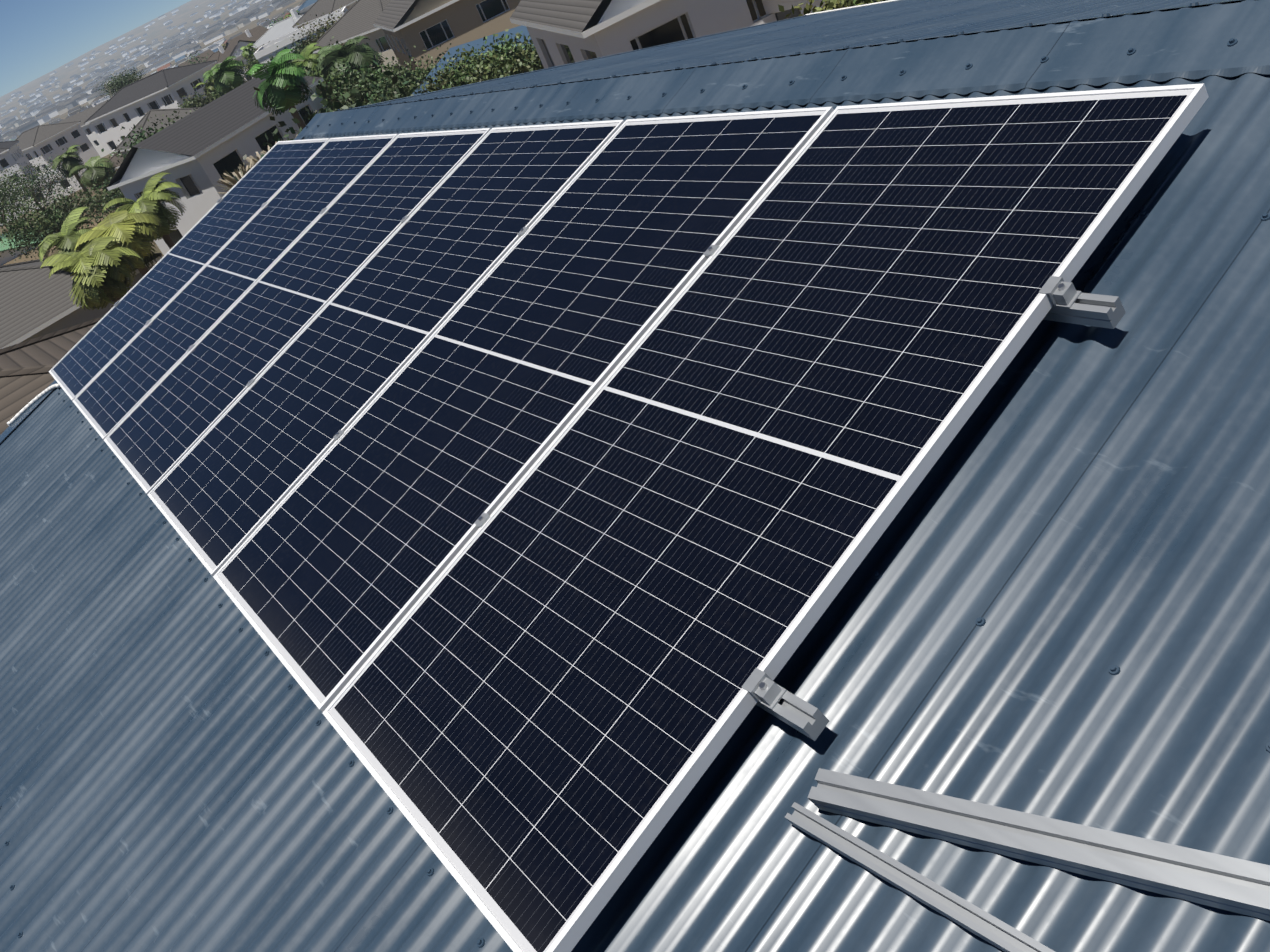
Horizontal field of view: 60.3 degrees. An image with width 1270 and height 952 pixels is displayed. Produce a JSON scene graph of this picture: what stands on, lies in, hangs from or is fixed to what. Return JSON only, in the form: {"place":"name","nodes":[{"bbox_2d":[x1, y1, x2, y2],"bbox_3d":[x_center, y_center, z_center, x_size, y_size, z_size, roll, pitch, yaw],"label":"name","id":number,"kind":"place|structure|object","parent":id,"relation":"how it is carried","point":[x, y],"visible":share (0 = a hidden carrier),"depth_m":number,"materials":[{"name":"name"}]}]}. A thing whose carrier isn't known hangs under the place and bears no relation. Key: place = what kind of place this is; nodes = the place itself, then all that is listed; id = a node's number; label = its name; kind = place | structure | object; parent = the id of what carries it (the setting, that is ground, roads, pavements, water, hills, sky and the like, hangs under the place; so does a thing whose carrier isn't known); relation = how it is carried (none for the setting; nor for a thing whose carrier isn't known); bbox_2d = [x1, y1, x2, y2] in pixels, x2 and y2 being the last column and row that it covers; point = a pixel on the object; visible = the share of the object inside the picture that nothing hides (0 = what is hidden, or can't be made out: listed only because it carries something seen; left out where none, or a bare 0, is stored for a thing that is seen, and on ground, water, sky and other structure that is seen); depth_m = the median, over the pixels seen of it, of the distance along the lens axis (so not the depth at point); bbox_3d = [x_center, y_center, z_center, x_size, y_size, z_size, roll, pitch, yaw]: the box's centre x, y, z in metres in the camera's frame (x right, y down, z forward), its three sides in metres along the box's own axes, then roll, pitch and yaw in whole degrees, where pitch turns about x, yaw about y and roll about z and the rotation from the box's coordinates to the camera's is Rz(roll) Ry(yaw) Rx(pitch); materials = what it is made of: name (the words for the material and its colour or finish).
{"place":"outdoors","nodes":[
{"label":"outdoors","id":0,"kind":"place"},
{"bbox_2d":[0,0,190,96],"label":"sky","id":1,"kind":"structure","parent":0,"point":[38,37],"materials":[{"name":"blue"}]},
{"bbox_2d":[0,0,327,264],"bbox_3d":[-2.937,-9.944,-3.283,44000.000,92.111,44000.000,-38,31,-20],"label":"terrain","id":2,"kind":"structure","parent":0,"point":[158,30],"depth_m":3228.44,"materials":[{"name":"grey plant"}]},
{"bbox_2d":[0,140,36,224],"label":"white house","id":3,"kind":"structure","parent":2,"relation":"on","point":[10,154],"depth_m":183.08,"materials":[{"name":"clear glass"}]},
{"bbox_2d":[0,232,41,265],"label":"green neighbour roof","id":4,"kind":"structure","parent":2,"relation":"on","point":[6,257],"depth_m":108.37,"materials":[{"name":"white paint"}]},
{"bbox_2d":[0,163,50,233],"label":"tree","id":5,"kind":"object","parent":2,"relation":"on","point":[7,192],"visible":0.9,"depth_m":117.66,"materials":[{"name":"green plant"}]},
{"bbox_2d":[0,147,82,230],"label":"tree","id":6,"kind":"object","parent":2,"relation":"on","point":[39,182],"visible":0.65,"depth_m":127.89,"materials":[{"name":"green plant"}]},
{"bbox_2d":[0,316,103,434],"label":"house roof","id":7,"kind":"structure","parent":2,"relation":"on","point":[26,376],"depth_m":25.32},
{"bbox_2d":[21,167,84,210],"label":"house","id":8,"kind":"structure","parent":2,"relation":"on","point":[72,183],"depth_m":167.31,"materials":[{"name":"white paint"}]},
{"bbox_2d":[0,181,108,261],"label":"tree","id":9,"kind":"object","parent":2,"relation":"on","point":[52,220],"visible":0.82,"depth_m":85.06,"materials":[{"name":"green plant"}]},
{"bbox_2d":[48,117,60,123],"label":"house","id":10,"kind":"structure","parent":2,"relation":"on","point":[53,120],"depth_m":1021.74,"materials":[{"name":"grey glass"}]},
{"bbox_2d":[16,121,100,175],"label":"white house","id":11,"kind":"structure","parent":2,"relation":"on","point":[34,144],"depth_m":213.61,"materials":[{"name":"paint"}]},
{"bbox_2d":[38,207,93,270],"bbox_3d":[-28.972,-10.845,58.494,3.726,6.297,3.462,-38,31,-20],"label":"palm","id":12,"kind":"object","parent":2,"relation":"on","point":[67,240],"visible":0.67,"depth_m":56.97,"materials":[{"name":"green plant"}]},
{"bbox_2d":[51,145,95,202],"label":"palm","id":13,"kind":"object","parent":2,"relation":"on","point":[68,160],"visible":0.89,"depth_m":119.62,"materials":[{"name":"green plant"}]},
{"bbox_2d":[68,106,81,113],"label":"house","id":14,"kind":"structure","parent":2,"relation":"on","point":[77,109],"depth_m":1017.55,"materials":[{"name":"grey glass"}]},
{"bbox_2d":[0,253,161,348],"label":"house roof","id":15,"kind":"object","parent":2,"relation":"on","point":[35,302],"visible":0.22,"depth_m":55.84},
{"bbox_2d":[59,100,108,157],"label":"white house","id":16,"kind":"structure","parent":2,"relation":"on","point":[90,132],"depth_m":246.88,"materials":[{"name":"paint"}]},
{"bbox_2d":[79,105,92,112],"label":"house","id":17,"kind":"structure","parent":2,"relation":"on","point":[86,107],"depth_m":877.95,"materials":[{"name":"grey glass"}]},
{"bbox_2d":[40,236,143,310],"bbox_3d":[-23.034,-7.691,49.195,3.840,6.248,3.939,-38,31,-20],"label":"palm","id":18,"kind":"object","parent":2,"relation":"on","point":[100,269],"visible":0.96,"depth_m":47.83,"materials":[{"name":"green plant"}]},
{"bbox_2d":[57,167,127,228],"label":"tree","id":19,"kind":"object","parent":2,"relation":"on","point":[106,199],"visible":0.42,"depth_m":95.59,"materials":[{"name":"green plant"}]},
{"bbox_2d":[69,156,118,206],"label":"palm","id":20,"kind":"object","parent":2,"relation":"on","point":[91,173],"visible":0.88,"depth_m":108.33,"materials":[{"name":"green plant"}]},
{"bbox_2d":[91,95,106,103],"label":"house","id":21,"kind":"structure","parent":2,"relation":"on","point":[96,100],"depth_m":1005.27,"materials":[{"name":"white paint"}]},
{"bbox_2d":[99,95,109,101],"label":"house","id":22,"kind":"structure","parent":2,"relation":"on","point":[103,98],"depth_m":978.42,"materials":[{"name":"grey glass"}]},
{"bbox_2d":[104,152,123,179],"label":"shrub","id":23,"kind":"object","parent":2,"relation":"on","point":[114,158],"depth_m":146.28,"materials":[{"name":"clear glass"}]},
{"bbox_2d":[74,210,161,275],"bbox_3d":[-25.238,-10.344,56.904,4.331,6.970,3.907,-5,35,33],"label":"palm","id":24,"kind":"object","parent":2,"relation":"on","point":[127,230],"visible":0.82,"depth_m":55.04,"materials":[{"name":"green plant"}]},
{"bbox_2d":[0,0,236,116],"bbox_3d":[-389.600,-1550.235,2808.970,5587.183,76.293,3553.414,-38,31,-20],"label":"distant town","id":25,"kind":"object","parent":2,"relation":"on","point":[25,102],"visible":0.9,"depth_m":3241.87,"materials":[{"name":"white paint"}]},
{"bbox_2d":[93,65,145,98],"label":"tree","id":26,"kind":"object","parent":2,"relation":"on","point":[122,81],"visible":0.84,"depth_m":206.05,"materials":[{"name":"green plant"}]},
{"bbox_2d":[0,0,261,132],"bbox_3d":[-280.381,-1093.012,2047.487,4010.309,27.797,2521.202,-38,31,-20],"label":"distant town","id":27,"kind":"object","parent":2,"relation":"on","point":[44,102],"visible":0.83,"depth_m":2403.34,"materials":[{"name":"white paint"}]},
{"bbox_2d":[102,172,184,248],"bbox_3d":[-27.037,-13.502,63.752,4.525,7.363,4.313,-38,31,-20],"label":"palm","id":28,"kind":"object","parent":2,"relation":"on","point":[155,193],"visible":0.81,"depth_m":62.19,"materials":[{"name":"green plant"}]},
{"bbox_2d":[0,0,295,141],"bbox_3d":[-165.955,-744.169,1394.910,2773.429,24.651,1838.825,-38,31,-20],"label":"distant town","id":29,"kind":"object","parent":2,"relation":"on","point":[189,45],"visible":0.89,"depth_m":1416.94,"materials":[{"name":"white paint"}]},
{"bbox_2d":[100,103,195,175],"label":"tree","id":30,"kind":"object","parent":2,"relation":"on","point":[141,136],"visible":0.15,"depth_m":84.38,"materials":[{"name":"green plant"}]},
{"bbox_2d":[84,60,222,156],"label":"house","id":31,"kind":"structure","parent":2,"relation":"on","point":[127,107],"depth_m":162.22,"materials":[{"name":"paint"}]},
{"bbox_2d":[114,107,200,155],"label":"house","id":32,"kind":"structure","parent":2,"relation":"on","point":[144,122],"depth_m":129.21,"materials":[{"name":"grey glass"}]},
{"bbox_2d":[157,63,171,71],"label":"house","id":33,"kind":"structure","parent":2,"relation":"on","point":[168,65],"depth_m":980.05,"materials":[{"name":"beige glass"}]},
{"bbox_2d":[175,55,186,63],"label":"house","id":34,"kind":"structure","parent":2,"relation":"on","point":[180,60],"depth_m":1013.45,"materials":[{"name":"grey glass"}]},
{"bbox_2d":[177,87,212,107],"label":"shrub","id":35,"kind":"object","parent":2,"relation":"on","point":[193,102],"visible":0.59,"depth_m":143.67,"materials":[{"name":"green plant"}]},
{"bbox_2d":[188,50,202,58],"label":"house","id":36,"kind":"structure","parent":2,"relation":"on","point":[196,54],"depth_m":973.85,"materials":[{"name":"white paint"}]},
{"bbox_2d":[178,49,214,66],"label":"house","id":37,"kind":"structure","parent":2,"relation":"on","point":[205,54],"depth_m":308.70,"materials":[{"name":"brown paint"}]},
{"bbox_2d":[185,51,208,64],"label":"tree","id":38,"kind":"object","parent":2,"relation":"on","point":[200,60],"visible":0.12,"depth_m":302.32,"materials":[{"name":"green plant"}]},
{"bbox_2d":[195,80,221,99],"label":"palm","id":39,"kind":"object","parent":2,"relation":"on","point":[209,86],"visible":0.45,"depth_m":157.23,"materials":[{"name":"green plant"}]},
{"bbox_2d":[202,43,216,50],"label":"house","id":40,"kind":"structure","parent":2,"relation":"on","point":[210,46],"depth_m":1011.36,"materials":[{"name":"white paint"}]},
{"bbox_2d":[203,63,220,85],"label":"palm","id":41,"kind":"object","parent":2,"relation":"on","point":[216,65],"visible":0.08,"depth_m":148.96,"materials":[{"name":"green plant"}]},
{"bbox_2d":[205,45,224,64],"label":"house","id":42,"kind":"structure","parent":2,"relation":"on","point":[217,55],"depth_m":230.76,"materials":[{"name":"brown paint"}]},
{"bbox_2d":[204,83,225,101],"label":"shrub","id":43,"kind":"object","parent":2,"relation":"on","point":[215,95],"visible":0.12,"depth_m":152.33,"materials":[{"name":"green plant"}]},
{"bbox_2d":[107,72,326,254],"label":"house","id":44,"kind":"structure","parent":2,"relation":"on","point":[197,154],"depth_m":66.76,"materials":[{"name":"grey glass"}]},
{"bbox_2d":[204,56,249,92],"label":"palm","id":45,"kind":"object","parent":2,"relation":"on","point":[229,75],"visible":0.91,"depth_m":112.51,"materials":[{"name":"green plant"}]},
{"bbox_2d":[212,159,257,193],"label":"pampas grass","id":46,"kind":"object","parent":2,"relation":"on","point":[231,180],"depth_m":45.33,"materials":[{"name":"beige plant"}]},
{"bbox_2d":[218,40,261,80],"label":"house","id":47,"kind":"structure","parent":2,"relation":"on","point":[234,49],"depth_m":212.75,"materials":[{"name":"grey glass"}]},
{"bbox_2d":[225,25,268,49],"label":"house","id":48,"kind":"structure","parent":2,"relation":"on","point":[256,33],"depth_m":259.72,"materials":[{"name":"brown paint"}]},
{"bbox_2d":[240,43,257,72],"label":"tree","id":49,"kind":"object","parent":2,"relation":"on","point":[247,48],"visible":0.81,"depth_m":182.62,"materials":[{"name":"green plant"}]},
{"bbox_2d":[241,41,269,76],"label":"tree","id":50,"kind":"object","parent":2,"relation":"on","point":[249,65],"visible":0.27,"depth_m":177.25,"materials":[{"name":"green plant"}]},
{"bbox_2d":[240,142,276,168],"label":"pampas grass","id":51,"kind":"object","parent":2,"relation":"on","point":[253,158],"depth_m":50.66,"materials":[{"name":"beige plant"}]},
{"bbox_2d":[262,19,273,27],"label":"house","id":52,"kind":"structure","parent":2,"relation":"on","point":[267,23],"depth_m":795.30,"materials":[{"name":"white paint"}]},
{"bbox_2d":[251,8,302,51],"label":"house","id":53,"kind":"structure","parent":2,"relation":"on","point":[277,30],"depth_m":185.93,"materials":[{"name":"white paint"}]},
{"bbox_2d":[265,12,289,27],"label":"shrub","id":54,"kind":"object","parent":2,"relation":"on","point":[278,20],"visible":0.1,"depth_m":320.55,"materials":[{"name":"green plant"}]},
{"bbox_2d":[245,49,313,130],"bbox_3d":[-17.801,-18.631,60.669,3.487,9.482,3.731,-38,31,-20],"label":"palm","id":55,"kind":"object","parent":2,"relation":"on","point":[282,73],"visible":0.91,"depth_m":58.51,"materials":[{"name":"green plant"}]},
{"bbox_2d":[274,11,289,22],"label":"shrub","id":56,"kind":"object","parent":2,"relation":"on","point":[281,16],"depth_m":515.63,"materials":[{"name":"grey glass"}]},
{"bbox_2d":[265,37,306,62],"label":"shrub","id":57,"kind":"object","parent":2,"relation":"on","point":[295,49],"visible":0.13,"depth_m":125.84,"materials":[{"name":"green plant"}]},
{"bbox_2d":[254,6,347,85],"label":"house","id":58,"kind":"structure","parent":2,"relation":"on","point":[264,52],"depth_m":128.15,"materials":[{"name":"white paint"}]},
{"bbox_2d":[299,3,313,14],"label":"house","id":59,"kind":"structure","parent":2,"relation":"on","point":[303,11],"depth_m":320.36,"materials":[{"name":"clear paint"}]},
{"bbox_2d":[297,0,316,13],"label":"house","id":60,"kind":"structure","parent":2,"relation":"on","point":[306,3],"depth_m":369.98,"materials":[{"name":"blue glass"}]},
{"bbox_2d":[292,42,331,104],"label":"palm","id":61,"kind":"object","parent":2,"relation":"on","point":[309,55],"visible":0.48,"depth_m":91.70,"materials":[{"name":"green plant"}]},
{"bbox_2d":[290,1,356,51],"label":"shrub","id":62,"kind":"object","parent":2,"relation":"on","point":[315,39],"visible":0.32,"depth_m":120.22,"materials":[{"name":"green plant"}]},
{"bbox_2d":[292,0,357,28],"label":"house wall","id":63,"kind":"structure","parent":2,"relation":"on","point":[319,8],"depth_m":166.58,"materials":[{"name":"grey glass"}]},
{"bbox_2d":[299,36,363,83],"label":"tree","id":64,"kind":"object","parent":2,"relation":"on","point":[334,50],"visible":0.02,"depth_m":97.92,"materials":[{"name":"green plant"}]},
{"bbox_2d":[234,60,434,181],"bbox_3d":[-7.725,-9.707,35.700,8.916,9.116,8.666,-15,31,18],"label":"shrub","id":65,"kind":"object","parent":2,"relation":"on","point":[354,91],"visible":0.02,"depth_m":35.42,"materials":[{"name":"green plant"}]},
{"bbox_2d":[303,53,394,112],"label":"shrub","id":66,"kind":"object","parent":2,"relation":"on","point":[333,79],"visible":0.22,"depth_m":72.52,"materials":[{"name":"green plant"}]},
{"bbox_2d":[314,36,384,89],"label":"palm","id":67,"kind":"object","parent":2,"relation":"on","point":[348,51],"visible":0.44,"depth_m":89.66,"materials":[{"name":"green plant"}]},
{"bbox_2d":[313,0,402,75],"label":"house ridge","id":68,"kind":"structure","parent":2,"relation":"on","point":[358,18],"depth_m":107.46,"materials":[{"name":"grey glass"}]},
{"bbox_2d":[315,51,422,112],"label":"shrub","id":69,"kind":"object","parent":2,"relation":"on","point":[350,100],"visible":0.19,"depth_m":68.44,"materials":[{"name":"green plant"}]},
{"bbox_2d":[363,41,450,104],"bbox_3d":[-13.147,-22.103,65.103,7.217,6.039,7.125,-15,31,19],"label":"shrub","id":70,"kind":"object","parent":2,"relation":"on","point":[391,92],"visible":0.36,"depth_m":64.41,"materials":[{"name":"green plant"}]},
{"bbox_2d":[373,0,520,69],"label":"house wall","id":71,"kind":"structure","parent":2,"relation":"on","point":[409,25],"depth_m":78.32,"materials":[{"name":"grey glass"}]},
{"bbox_2d":[414,40,506,93],"bbox_3d":[-8.640,-20.167,58.307,7.215,5.224,6.427,-38,31,-20],"label":"shrub","id":72,"kind":"object","parent":2,"relation":"on","point":[448,78],"visible":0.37,"depth_m":56.83,"materials":[{"name":"green plant"}]},
{"bbox_2d":[412,25,533,95],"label":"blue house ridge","id":73,"kind":"structure","parent":2,"relation":"on","point":[477,44],"depth_m":62.60,"materials":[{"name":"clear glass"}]},
{"bbox_2d":[456,29,543,85],"bbox_3d":[-5.454,-18.662,52.094,5.361,5.170,5.934,-17,30,16],"label":"shrub","id":74,"kind":"object","parent":2,"relation":"on","point":[510,60],"visible":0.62,"depth_m":50.60,"materials":[{"name":"green plant"}]},
{"bbox_2d":[509,0,776,68],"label":"house wall","id":75,"kind":"structure","parent":2,"relation":"on","point":[562,32],"depth_m":36.89,"materials":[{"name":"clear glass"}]},
{"bbox_2d":[762,0,845,20],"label":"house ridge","id":76,"kind":"structure","parent":2,"relation":"on","point":[770,6],"depth_m":36.89,"materials":[{"name":"white paint"}]},
{"bbox_2d":[785,0,869,17],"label":"shrub","id":77,"kind":"object","parent":2,"relation":"on","point":[837,5],"visible":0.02,"depth_m":26.55,"materials":[{"name":"green plant"}]},
{"bbox_2d":[778,0,887,12],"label":"tree","id":78,"kind":"object","parent":2,"relation":"on","point":[830,5],"depth_m":24.60,"materials":[{"name":"green plant"}]},
{"bbox_2d":[806,0,898,14],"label":"own house walls","id":79,"kind":"structure","parent":2,"relation":"on","point":[854,6],"depth_m":8.85,"materials":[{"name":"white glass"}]},
{"bbox_2d":[0,73,1269,951],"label":"corrugated roof","id":80,"kind":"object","parent":79,"relation":"on","point":[1080,514],"visible":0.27,"depth_m":1.87,"materials":[{"name":"grey paint"}]},
{"bbox_2d":[7,384,60,425],"bbox_3d":[-3.617,-0.353,6.746,0.466,0.367,0.103,-20,29,9],"label":"pvc conduit","id":81,"kind":"object","parent":80,"relation":"on","point":[27,406],"visible":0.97,"depth_m":6.70,"materials":[{"name":"white plastic"}]},
{"bbox_2d":[0,136,303,442],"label":"roof edge trim","id":82,"kind":"structure","parent":80,"relation":"attached to","point":[14,425],"depth_m":6.66,"materials":[{"name":"paint"}]},
{"bbox_2d":[49,138,329,400],"bbox_3d":[-2.612,-1.258,6.379,2.000,0.032,1.000,-51,35,-12],"label":"solar panel","id":83,"kind":"object","parent":80,"relation":"on","point":[151,294],"visible":0.92,"depth_m":6.34,"materials":[{"name":"blue glass"}]},
{"bbox_2d":[73,134,397,439],"bbox_3d":[-2.050,-1.026,5.560,2.000,0.032,1.000,-51,35,-12],"label":"solar panel","id":84,"kind":"object","parent":80,"relation":"on","point":[122,384],"visible":0.92,"depth_m":5.51,"materials":[{"name":"blue glass"}]},
{"bbox_2d":[104,128,490,493],"bbox_3d":[-1.488,-0.794,4.742,2.000,0.032,1.000,-51,35,-12],"label":"solar panel","id":85,"kind":"object","parent":80,"relation":"on","point":[168,421],"visible":0.92,"depth_m":4.68,"materials":[{"name":"blue glass"}]},
{"bbox_2d":[147,120,624,575],"bbox_3d":[-0.925,-0.562,3.923,2.000,0.032,1.000,-51,35,-12],"label":"solar panel","id":86,"kind":"object","parent":80,"relation":"on","point":[232,477],"visible":0.92,"depth_m":3.85,"materials":[{"name":"blue glass"}]},
{"bbox_2d":[213,107,833,711],"bbox_3d":[-0.363,-0.330,3.104,2.000,0.032,1.000,-51,35,-12],"label":"solar panel","id":87,"kind":"object","parent":80,"relation":"on","point":[333,567],"visible":0.91,"depth_m":3.01,"materials":[{"name":"blue glass"}]},
{"bbox_2d":[114,198,1125,740],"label":"panel clamps","id":88,"kind":"object","parent":80,"relation":"on","point":[800,714],"visible":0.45,"depth_m":1.92,"materials":[{"name":"silver metal"}]},
{"bbox_2d":[0,211,1269,947],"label":"roof screws","id":89,"kind":"object","parent":80,"relation":"attached to","point":[1112,669],"visible":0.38,"depth_m":2.09,"materials":[{"name":"blue"}]},
{"bbox_2d":[322,83,1208,951],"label":"solar panel","id":90,"kind":"object","parent":80,"relation":"on","point":[538,709],"visible":1,"depth_m":2.15,"materials":[{"name":"black glass"}]},
{"bbox_2d":[297,0,1269,137],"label":"roof ridge cap","id":91,"kind":"object","parent":80,"relation":"on","point":[1225,39],"visible":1,"depth_m":3.01,"materials":[{"name":"paint"}]},
{"bbox_2d":[785,802,1054,951],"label":"loose rail","id":92,"kind":"object","parent":80,"relation":"on","point":[984,925],"visible":1,"depth_m":1.49,"materials":[{"name":"silver metal"}]},
{"bbox_2d":[808,768,1269,920],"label":"loose rail","id":93,"kind":"object","parent":80,"relation":"on","point":[1232,884],"visible":1,"depth_m":1.41,"materials":[{"name":"silver metal"}]},
{"bbox_2d":[359,0,1254,108],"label":"corrugated roof sheet","id":94,"kind":"object","parent":79,"relation":"on","point":[893,21],"visible":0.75,"depth_m":5.05,"materials":[{"name":"grey paint"}]},
{"bbox_2d":[341,13,818,110],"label":"roof","id":95,"kind":"structure","parent":94,"relation":"attached to","point":[576,62],"depth_m":8.11,"materials":[{"name":"paint"}]}
]}

